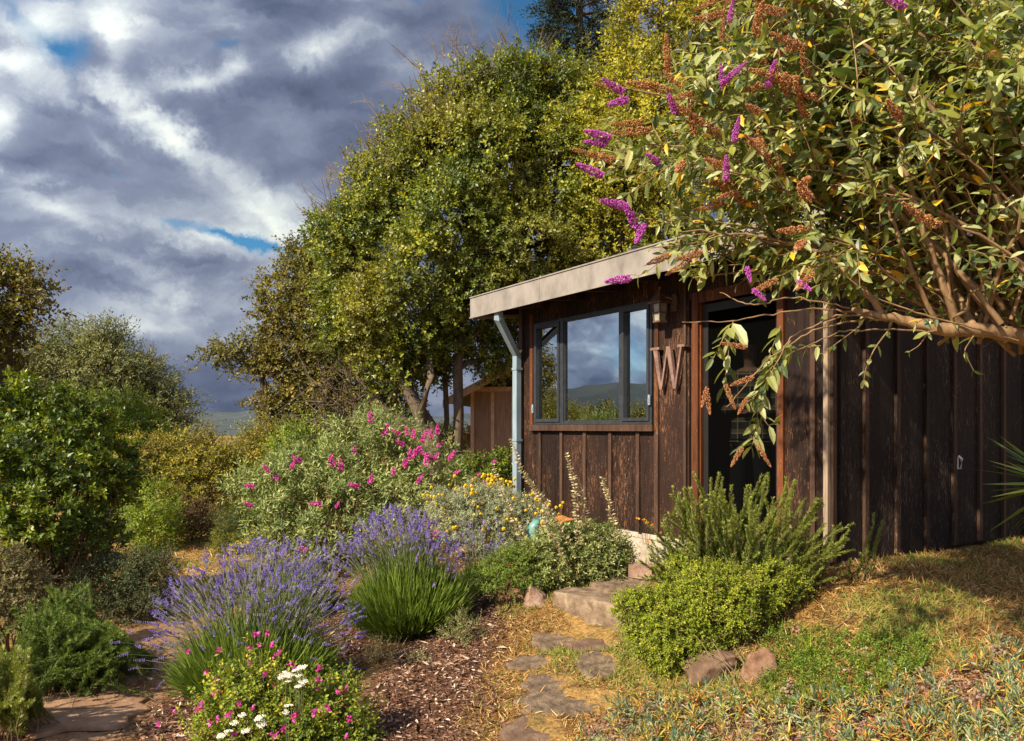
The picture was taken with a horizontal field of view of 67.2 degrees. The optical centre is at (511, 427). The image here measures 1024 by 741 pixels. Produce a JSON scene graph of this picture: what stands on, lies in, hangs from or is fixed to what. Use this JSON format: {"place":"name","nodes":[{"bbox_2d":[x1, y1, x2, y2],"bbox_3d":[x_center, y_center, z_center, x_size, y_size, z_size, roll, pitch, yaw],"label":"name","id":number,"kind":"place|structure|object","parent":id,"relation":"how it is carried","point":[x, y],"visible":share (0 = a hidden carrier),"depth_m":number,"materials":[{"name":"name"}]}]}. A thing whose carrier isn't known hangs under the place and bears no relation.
{"place":"outdoors","nodes":[
{"label":"outdoors","id":0,"kind":"place"},
{"bbox_2d":[13,410,469,435],"bbox_3d":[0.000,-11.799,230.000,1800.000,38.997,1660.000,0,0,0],"label":"hills","id":1,"kind":"structure","parent":0,"point":[219,417],"depth_m":818.61,"materials":[{"name":"green plant"}]},
{"bbox_2d":[0,0,999,416],"label":"sky","id":2,"kind":"structure","parent":0,"point":[155,151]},
{"bbox_2d":[0,436,1023,740],"bbox_3d":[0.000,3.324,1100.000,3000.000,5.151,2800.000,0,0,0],"label":"ground","id":3,"kind":"structure","parent":0,"point":[578,628],"depth_m":4.83,"materials":[{"name":"brown soil"}]},
{"bbox_2d":[0,644,59,740],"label":"lime rosemary","id":4,"kind":"object","parent":3,"relation":"on","point":[21,702],"visible":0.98,"depth_m":4.22,"materials":[{"name":"green plant"}]},
{"bbox_2d":[0,537,63,651],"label":"dusty shrub","id":5,"kind":"object","parent":3,"relation":"on","point":[19,567],"visible":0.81,"depth_m":5.86,"materials":[{"name":"green plant"}]},
{"bbox_2d":[0,243,83,417],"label":"oak tree","id":6,"kind":"object","parent":3,"relation":"on","point":[13,320],"visible":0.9,"depth_m":12.94,"materials":[{"name":"green plant"}]},
{"bbox_2d":[6,503,135,604],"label":"dead shrub","id":7,"kind":"object","parent":3,"relation":"on","point":[59,568],"visible":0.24,"depth_m":7.02,"materials":[{"name":"brown plant"}]},
{"bbox_2d":[0,364,150,609],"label":"laurel shrub","id":8,"kind":"object","parent":3,"relation":"on","point":[27,455],"visible":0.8,"depth_m":7.03,"materials":[{"name":"green plant"}]},
{"bbox_2d":[1,688,152,738],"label":"path stone","id":9,"kind":"object","parent":3,"relation":"on","point":[108,712],"visible":0.71,"depth_m":4.75,"materials":[{"name":"brown stone"}]},
{"bbox_2d":[0,580,166,712],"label":"trailing rosemary","id":10,"kind":"object","parent":3,"relation":"on","point":[68,649],"visible":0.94,"depth_m":5.05,"materials":[{"name":"green plant"}]},
{"bbox_2d":[1,585,209,740],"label":"path debris","id":11,"kind":"object","parent":3,"relation":"on","point":[132,677],"visible":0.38,"depth_m":4.78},
{"bbox_2d":[13,307,216,450],"bbox_3d":[-14.416,-1.138,26.959,8.097,6.213,4.576,0,0,0],"label":"willow tree","id":12,"kind":"object","parent":3,"relation":"on","point":[96,352],"visible":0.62,"depth_m":26.42,"materials":[{"name":"green plant"}]},
{"bbox_2d":[42,378,189,516],"bbox_3d":[-7.689,0.408,15.089,3.054,2.775,2.383,0,0,0],"label":"broadleaf shrub","id":13,"kind":"object","parent":3,"relation":"on","point":[131,411],"visible":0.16,"depth_m":14.89,"materials":[{"name":"green plant"}]},
{"bbox_2d":[86,661,167,684],"bbox_3d":[-2.793,1.766,5.582,0.608,0.034,0.539,0,0,0],"label":"path stone","id":14,"kind":"object","parent":3,"relation":"on","point":[128,679],"visible":0.23,"depth_m":5.47,"materials":[{"name":"brown stone"}]},
{"bbox_2d":[61,538,198,629],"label":"juniper shrub","id":15,"kind":"object","parent":3,"relation":"on","point":[133,580],"visible":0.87,"depth_m":6.88,"materials":[{"name":"green plant"}]},
{"bbox_2d":[105,470,198,553],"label":"lime shrub","id":16,"kind":"object","parent":3,"relation":"on","point":[164,518],"visible":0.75,"depth_m":11.03,"materials":[{"name":"green plant"}]},
{"bbox_2d":[71,413,261,532],"bbox_3d":[-5.834,0.950,13.206,3.645,2.418,2.027,0,0,-9],"label":"arching shrub","id":17,"kind":"object","parent":3,"relation":"on","point":[179,468],"visible":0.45,"depth_m":12.95,"materials":[{"name":"green plant"}]},
{"bbox_2d":[159,488,228,545],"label":"brown shrub","id":18,"kind":"object","parent":3,"relation":"on","point":[190,516],"visible":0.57,"depth_m":11.93,"materials":[{"name":"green plant"}]},
{"bbox_2d":[218,425,255,453],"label":"distant tree","id":19,"kind":"object","parent":3,"relation":"on","point":[236,435],"visible":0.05,"depth_m":59.95,"materials":[{"name":"green plant"}]},
{"bbox_2d":[110,536,368,706],"bbox_3d":[-1.745,1.299,5.056,1.607,1.105,1.128,0,0,0],"label":"lavender bush","id":20,"kind":"object","parent":3,"relation":"on","point":[302,643],"visible":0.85,"depth_m":4.96,"materials":[{"name":"purple plant"}]},
{"bbox_2d":[225,408,271,453],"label":"distant tree","id":21,"kind":"object","parent":3,"relation":"on","point":[246,429],"visible":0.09,"depth_m":59.40,"materials":[{"name":"green plant"}]},
{"bbox_2d":[203,479,312,557],"bbox_3d":[-3.439,1.200,10.601,1.544,1.247,0.981,0,0,0],"label":"mossy mound","id":22,"kind":"object","parent":3,"relation":"on","point":[218,541],"visible":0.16,"depth_m":10.43,"materials":[{"name":"green plant"}]},
{"bbox_2d":[226,523,294,562],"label":"yellow flowering plant","id":23,"kind":"object","parent":3,"relation":"on","point":[252,546],"visible":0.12,"depth_m":9.55,"materials":[{"name":"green plant"}]},
{"bbox_2d":[216,664,320,740],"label":"yarrow","id":24,"kind":"object","parent":3,"relation":"on","point":[286,674],"visible":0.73,"depth_m":3.98,"materials":[{"name":"white plant"}]},
{"bbox_2d":[156,630,390,740],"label":"pink salvia","id":25,"kind":"object","parent":3,"relation":"on","point":[251,690],"visible":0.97,"depth_m":4.07,"materials":[{"name":"green plant"}]},
{"bbox_2d":[214,411,362,511],"bbox_3d":[-3.867,0.721,13.578,2.620,2.052,1.831,0,0,21],"label":"brown green shrub","id":26,"kind":"object","parent":3,"relation":"on","point":[256,452],"visible":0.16,"depth_m":13.32,"materials":[{"name":"green plant"}]},
{"bbox_2d":[250,532,341,620],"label":"lavender bush","id":27,"kind":"object","parent":3,"relation":"on","point":[311,573],"visible":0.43,"depth_m":6.68,"materials":[{"name":"purple plant"}]},
{"bbox_2d":[184,192,431,514],"bbox_3d":[-3.780,-1.569,14.296,4.633,6.410,2.379,0,0,-11],"label":"oak tree","id":28,"kind":"object","parent":3,"relation":"on","point":[264,361],"visible":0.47,"depth_m":14.18,"materials":[{"name":"green plant"}]},
{"bbox_2d":[253,409,372,519],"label":"yellow shrub","id":29,"kind":"object","parent":3,"relation":"on","point":[300,430],"visible":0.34,"depth_m":12.62,"materials":[{"name":"green plant"}]},
{"bbox_2d":[102,546,537,740],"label":"bark mulch","id":30,"kind":"object","parent":3,"relation":"on","point":[174,722],"visible":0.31,"depth_m":4.91,"materials":[{"name":"brown wood"}]},
{"bbox_2d":[202,396,469,581],"bbox_3d":[-1.876,0.692,8.145,2.886,2.075,1.465,0,0,0],"label":"butterfly bush","id":31,"kind":"object","parent":3,"relation":"on","point":[283,482],"visible":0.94,"depth_m":8.07,"materials":[{"name":"green plant"}]},
{"bbox_2d":[275,345,421,525],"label":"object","id":32,"kind":"object","parent":3,"relation":"on","point":[355,398],"visible":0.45,"depth_m":12.42,"materials":[{"name":"green plant"}]},
{"bbox_2d":[357,631,410,663],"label":"seedling plant","id":33,"kind":"object","parent":3,"relation":"on","point":[382,653],"visible":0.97,"depth_m":5.41,"materials":[{"name":"green plant"}]},
{"bbox_2d":[322,502,474,641],"bbox_3d":[-0.896,1.116,6.066,1.276,1.028,1.038,0,0,0],"label":"lavender bush","id":34,"kind":"object","parent":3,"relation":"on","point":[416,594],"visible":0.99,"depth_m":5.89,"materials":[{"name":"green plant"}]},
{"bbox_2d":[360,410,467,486],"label":"yellow shrub","id":35,"kind":"object","parent":3,"relation":"on","point":[450,429],"visible":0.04,"depth_m":15.75,"materials":[{"name":"green plant"}]},
{"bbox_2d":[404,645,437,669],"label":"seedling plant","id":36,"kind":"object","parent":3,"relation":"on","point":[423,654],"visible":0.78,"depth_m":5.26,"materials":[{"name":"green plant"}]},
{"bbox_2d":[395,425,469,496],"bbox_3d":[-1.050,0.702,15.175,2.502,1.500,0.140,0,0,0],"label":"rail fence","id":37,"kind":"object","parent":3,"relation":"on","point":[467,433],"visible":0.11,"depth_m":15.15,"materials":[{"name":"brown wood"}]},
{"bbox_2d":[434,604,494,648],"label":"seedling plant","id":38,"kind":"object","parent":3,"relation":"on","point":[456,628],"visible":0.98,"depth_m":5.61,"materials":[{"name":"green plant"}]},
{"bbox_2d":[421,466,515,543],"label":"yellow flowering plant","id":39,"kind":"object","parent":3,"relation":"on","point":[492,477],"visible":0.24,"depth_m":8.41,"materials":[{"name":"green plant"}]},
{"bbox_2d":[431,441,521,519],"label":"flowering shrub","id":40,"kind":"object","parent":3,"relation":"on","point":[505,463],"visible":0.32,"depth_m":9.28,"materials":[{"name":"green plant"}]},
{"bbox_2d":[443,367,511,504],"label":"shed","id":41,"kind":"structure","parent":3,"relation":"on","point":[490,420],"depth_m":13.56,"materials":[{"name":"brown wood"}]},
{"bbox_2d":[292,0,666,508],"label":"oak tree","id":42,"kind":"object","parent":3,"relation":"on","point":[466,142],"visible":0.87,"depth_m":11.93,"materials":[{"name":"green plant"}]},
{"bbox_2d":[456,518,505,593],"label":"lavender bush","id":43,"kind":"object","parent":3,"relation":"on","point":[470,569],"visible":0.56,"depth_m":6.79,"materials":[{"name":"plant"}]},
{"bbox_2d":[420,471,563,558],"bbox_3d":[-0.200,0.892,7.592,1.438,0.932,0.782,0,0,0],"label":"santolina","id":44,"kind":"object","parent":3,"relation":"on","point":[485,496],"visible":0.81,"depth_m":7.46,"materials":[{"name":"green plant"}]},
{"bbox_2d":[503,598,513,621],"bbox_3d":[-0.062,1.446,5.790,0.106,0.287,1.038,0,0,14],"label":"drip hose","id":45,"kind":"object","parent":3,"relation":"on","point":[510,604],"visible":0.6,"depth_m":6.09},
{"bbox_2d":[494,581,524,604],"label":"rock","id":46,"kind":"object","parent":3,"relation":"on","point":[501,599],"visible":0.24,"depth_m":6.22,"materials":[{"name":"brown stone"}]},
{"bbox_2d":[467,536,558,604],"bbox_3d":[-0.006,1.167,6.260,0.727,0.600,0.553,0,0,-20],"label":"green mound","id":47,"kind":"object","parent":3,"relation":"on","point":[482,585],"visible":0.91,"depth_m":6.15,"materials":[{"name":"green plant"}]},
{"bbox_2d":[506,654,546,670],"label":"stepping stone","id":48,"kind":"object","parent":3,"relation":"on","point":[534,661],"visible":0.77,"depth_m":5.10,"materials":[{"name":"grey stone"}]},
{"bbox_2d":[497,714,567,740],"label":"stepping stone","id":49,"kind":"object","parent":3,"relation":"on","point":[515,730],"visible":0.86,"depth_m":4.14,"materials":[{"name":"grey stone"}]},
{"bbox_2d":[527,514,542,559],"bbox_3d":[0.195,1.033,6.703,0.148,0.580,0.106,0,0,-15],"label":"glazed bird","id":50,"kind":"object","parent":3,"relation":"on","point":[533,523],"visible":0.47,"depth_m":6.67},
{"bbox_2d":[524,585,548,608],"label":"rock","id":51,"kind":"object","parent":3,"relation":"on","point":[533,596],"visible":0.59,"depth_m":6.05,"materials":[{"name":"beige stone"}]},
{"bbox_2d":[54,521,1023,740],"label":"dry grass","id":52,"kind":"structure","parent":3,"relation":"on","point":[979,556],"depth_m":4.74,"materials":[{"name":"plant"}]},
{"bbox_2d":[520,674,562,691],"bbox_3d":[0.229,1.604,4.753,0.361,0.087,0.330,0,0,0],"label":"stepping stone","id":53,"kind":"object","parent":3,"relation":"on","point":[536,683],"visible":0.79,"depth_m":4.74,"materials":[{"name":"grey stone"}]},
{"bbox_2d":[531,632,575,652],"bbox_3d":[0.325,1.521,5.434,0.386,0.094,0.340,0,0,0],"label":"stepping stone","id":54,"kind":"object","parent":3,"relation":"on","point":[545,639],"visible":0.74,"depth_m":5.41,"materials":[{"name":"grey stone"}]},
{"bbox_2d":[513,689,596,718],"bbox_3d":[0.337,1.622,4.475,0.673,0.096,0.389,0,0,0],"label":"stepping stone","id":55,"kind":"object","parent":3,"relation":"on","point":[546,701],"visible":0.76,"depth_m":4.45,"materials":[{"name":"grey stone"}]},
{"bbox_2d":[515,513,640,590],"bbox_3d":[0.522,1.039,6.295,1.124,0.681,0.660,0,0,0],"label":"variegated sage","id":56,"kind":"object","parent":3,"relation":"on","point":[617,557],"visible":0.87,"depth_m":6.15,"materials":[{"name":"green plant"}]},
{"bbox_2d":[491,463,526,541],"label":"sage stalk","id":57,"kind":"object","parent":56,"relation":"on","point":[510,510],"visible":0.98,"depth_m":6.60,"materials":[{"name":"green plant"}]},
{"bbox_2d":[509,438,582,566],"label":"sage stalk","id":58,"kind":"object","parent":56,"relation":"on","point":[529,481],"visible":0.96,"depth_m":6.10,"materials":[{"name":"beige plant"}]},
{"bbox_2d":[540,499,568,567],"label":"sage stalk","id":59,"kind":"object","parent":56,"relation":"on","point":[548,530],"visible":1,"depth_m":6.00,"materials":[{"name":"beige plant"}]},
{"bbox_2d":[554,515,575,524],"bbox_3d":[0.451,0.869,6.669,0.246,0.246,0.188,16,11,-28],"label":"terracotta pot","id":60,"kind":"object","parent":56,"relation":"on","point":[563,517],"visible":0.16,"depth_m":6.63,"materials":[{"name":"orange ceramic"}]},
{"bbox_2d":[565,452,583,562],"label":"sage stalk","id":61,"kind":"object","parent":56,"relation":"on","point":[576,509],"visible":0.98,"depth_m":6.15,"materials":[{"name":"beige plant"}]},
{"bbox_2d":[573,476,592,556],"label":"sage stalk","id":62,"kind":"object","parent":56,"relation":"on","point":[584,507],"visible":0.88,"depth_m":6.20,"materials":[{"name":"beige plant"}]},
{"bbox_2d":[600,477,618,543],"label":"sage stalk","id":63,"kind":"object","parent":56,"relation":"on","point":[609,508],"visible":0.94,"depth_m":6.30,"materials":[{"name":"beige plant"}]},
{"bbox_2d":[516,0,640,157],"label":"conifer tree","id":64,"kind":"object","parent":3,"relation":"on","point":[566,17],"visible":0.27,"depth_m":20.56,"materials":[{"name":"green plant"}]},
{"bbox_2d":[564,638,610,653],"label":"stepping stone","id":65,"kind":"object","parent":3,"relation":"on","point":[577,645],"visible":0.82,"depth_m":5.20,"materials":[{"name":"grey stone"}]},
{"bbox_2d":[539,516,638,570],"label":"leaved shrub","id":66,"kind":"object","parent":3,"relation":"on","point":[607,524],"visible":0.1,"depth_m":6.51,"materials":[{"name":"green plant"}]},
{"bbox_2d":[553,587,643,628],"bbox_3d":[0.755,1.383,5.710,0.426,0.277,1.039,0,0,-41],"label":"stone step","id":67,"kind":"object","parent":3,"relation":"on","point":[588,605],"visible":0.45,"depth_m":5.69,"materials":[{"name":"beige stone"}]},
{"bbox_2d":[574,651,623,678],"bbox_3d":[0.553,1.532,4.916,0.310,0.110,0.456,0,0,0],"label":"stepping stone","id":68,"kind":"object","parent":3,"relation":"on","point":[587,661],"visible":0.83,"depth_m":4.88,"materials":[{"name":"grey stone"}]},
{"bbox_2d":[584,725,615,740],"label":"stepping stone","id":69,"kind":"object","parent":3,"relation":"on","point":[596,734],"visible":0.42,"depth_m":4.07,"materials":[{"name":"grey stone"}]},
{"bbox_2d":[589,576,649,592],"bbox_3d":[0.904,1.244,6.029,0.594,0.112,0.401,0,0,0],"label":"stepping stone","id":70,"kind":"object","parent":3,"relation":"on","point":[603,585],"visible":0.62,"depth_m":6.02,"materials":[{"name":"beige stone"}]},
{"bbox_2d":[628,562,656,579],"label":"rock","id":71,"kind":"object","parent":3,"relation":"on","point":[635,569],"visible":0.71,"depth_m":6.10,"materials":[{"name":"beige stone"}]},
{"bbox_2d":[636,517,661,543],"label":"poppy plant","id":72,"kind":"object","parent":3,"relation":"on","point":[644,519],"visible":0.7,"depth_m":6.24,"materials":[{"name":"orange plant"}]},
{"bbox_2d":[534,0,769,266],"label":"broadleaf tree","id":73,"kind":"object","parent":3,"relation":"on","point":[652,52],"visible":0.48,"depth_m":11.46,"materials":[{"name":"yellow plant"}]},
{"bbox_2d":[681,648,737,687],"bbox_3d":[1.164,1.418,4.543,0.313,0.228,0.234,0,0,0],"label":"rock","id":74,"kind":"object","parent":3,"relation":"on","point":[709,667],"visible":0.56,"depth_m":4.47,"materials":[{"name":"brown stone"}]},
{"bbox_2d":[605,548,814,679],"bbox_3d":[1.250,1.145,4.808,1.375,0.784,0.692,0,0,0],"label":"bright green bush","id":75,"kind":"object","parent":3,"relation":"on","point":[721,587],"visible":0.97,"depth_m":4.65,"materials":[{"name":"green plant"}]},
{"bbox_2d":[677,635,761,688],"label":"bare stems","id":76,"kind":"object","parent":3,"relation":"on","point":[726,663],"visible":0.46,"depth_m":4.42,"materials":[{"name":"brown plant"}]},
{"bbox_2d":[637,471,854,620],"bbox_3d":[1.513,0.739,5.128,1.468,0.936,0.810,0,0,0],"label":"rosemary bush","id":77,"kind":"object","parent":3,"relation":"on","point":[745,544],"visible":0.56,"depth_m":4.93,"materials":[{"name":"green plant"}]},
{"bbox_2d":[469,204,1023,565],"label":"cabin","id":78,"kind":"object","parent":3,"relation":"on","point":[902,446],"visible":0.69,"depth_m":6.42,"materials":[{"name":"wood"}]},
{"bbox_2d":[529,301,653,430],"bbox_3d":[0.754,-0.555,7.703,0.112,1.170,1.970,0,0,-32],"label":"window","id":79,"kind":"structure","parent":78,"relation":"in","point":[553,339],"depth_m":8.00,"materials":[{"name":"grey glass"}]},
{"bbox_2d":[648,287,677,322],"bbox_3d":[1.304,-1.065,6.660,0.182,0.309,0.189,0,0,-33],"label":"wall lantern","id":80,"kind":"object","parent":78,"relation":"attached to","point":[659,301],"depth_m":6.64,"materials":[{"name":"brown metal"}]},
{"bbox_2d":[650,344,687,389],"bbox_3d":[1.356,-0.522,6.687,0.038,0.374,0.425,0,0,-32],"label":"wall letter","id":81,"kind":"object","parent":78,"relation":"attached to","point":[674,373],"depth_m":6.65,"materials":[{"name":"metal"}]},
{"bbox_2d":[704,292,776,549],"bbox_3d":[1.821,-0.045,6.117,0.025,1.970,0.782,0,0,-32],"label":"screen door","id":82,"kind":"structure","parent":78,"relation":"in","point":[724,429],"depth_m":6.14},
{"bbox_2d":[740,648,777,684],"bbox_3d":[1.397,1.376,4.384,0.191,0.264,0.160,0,0,0],"label":"rock","id":83,"kind":"object","parent":3,"relation":"on","point":[764,658],"visible":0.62,"depth_m":4.32,"materials":[{"name":"brown stone"}]},
{"bbox_2d":[690,0,889,216],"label":"broadleaf tree","id":84,"kind":"object","parent":3,"relation":"on","point":[744,6],"visible":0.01,"depth_m":13.14,"materials":[{"name":"green plant"}]},
{"bbox_2d":[569,622,1023,740],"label":"ground cover","id":85,"kind":"object","parent":3,"relation":"on","point":[974,729],"visible":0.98,"depth_m":3.71,"materials":[{"name":"green plant"}]},
{"bbox_2d":[572,0,1023,466],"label":"butterfly bush","id":86,"kind":"object","parent":3,"relation":"on","point":[873,113],"visible":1,"depth_m":3.18,"materials":[{"name":"green plant"}]},
{"bbox_2d":[577,645,1023,740],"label":"withered leaves","id":87,"kind":"object","parent":3,"relation":"on","point":[711,728],"visible":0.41,"depth_m":3.83,"materials":[{"name":"brown plant"}]},
{"bbox_2d":[786,632,830,658],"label":"grass tuft","id":88,"kind":"object","parent":3,"relation":"on","point":[806,645],"visible":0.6,"depth_m":4.37,"materials":[{"name":"green plant"}]},
{"bbox_2d":[612,626,1015,740],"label":"dry flower heads","id":89,"kind":"object","parent":3,"relation":"on","point":[994,647],"visible":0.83,"depth_m":3.96,"materials":[{"name":"brown plant"}]},
{"bbox_2d":[832,609,861,630],"bbox_3d":[2.010,1.150,4.613,0.261,0.098,0.016,0,0,-29],"label":"fallen stick","id":90,"kind":"object","parent":3,"relation":"on","point":[846,619],"visible":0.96,"depth_m":4.60,"materials":[{"name":"brown wood"}]},
{"bbox_2d":[755,619,940,708],"bbox_3d":[1.725,1.268,4.177,0.976,0.373,0.868,0,0,38],"label":"green mat","id":91,"kind":"object","parent":3,"relation":"on","point":[799,654],"visible":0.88,"depth_m":4.17,"materials":[{"name":"green plant"}]},
{"bbox_2d":[839,512,883,582],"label":"rosemary sprig","id":92,"kind":"object","parent":3,"relation":"on","point":[868,556],"visible":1,"depth_m":5.02,"materials":[{"name":"green plant"}]},
{"bbox_2d":[861,573,904,578],"bbox_3d":[2.462,0.988,5.123,0.325,0.037,0.021,0,0,-10],"label":"fallen stick","id":93,"kind":"object","parent":3,"relation":"on","point":[885,575],"visible":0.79,"depth_m":5.12,"materials":[{"name":"brown wood"}]},
{"bbox_2d":[890,0,1023,203],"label":"broadleaf tree","id":94,"kind":"object","parent":3,"relation":"on","point":[905,185],"visible":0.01,"depth_m":14.09,"materials":[{"name":"green plant"}]},
{"bbox_2d":[973,436,1023,530],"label":"yucca plant","id":95,"kind":"object","parent":3,"relation":"on","point":[1020,491],"visible":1,"depth_m":5.44,"materials":[{"name":"green plant"}]},
{"bbox_2d":[579,402,597,424],"bbox_3d":[0.845,-0.045,8.502,0.210,0.470,0.210,0,0,-32],"label":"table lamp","id":96,"kind":"object","parent":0,"point":[588,410],"visible":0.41,"depth_m":8.42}
]}

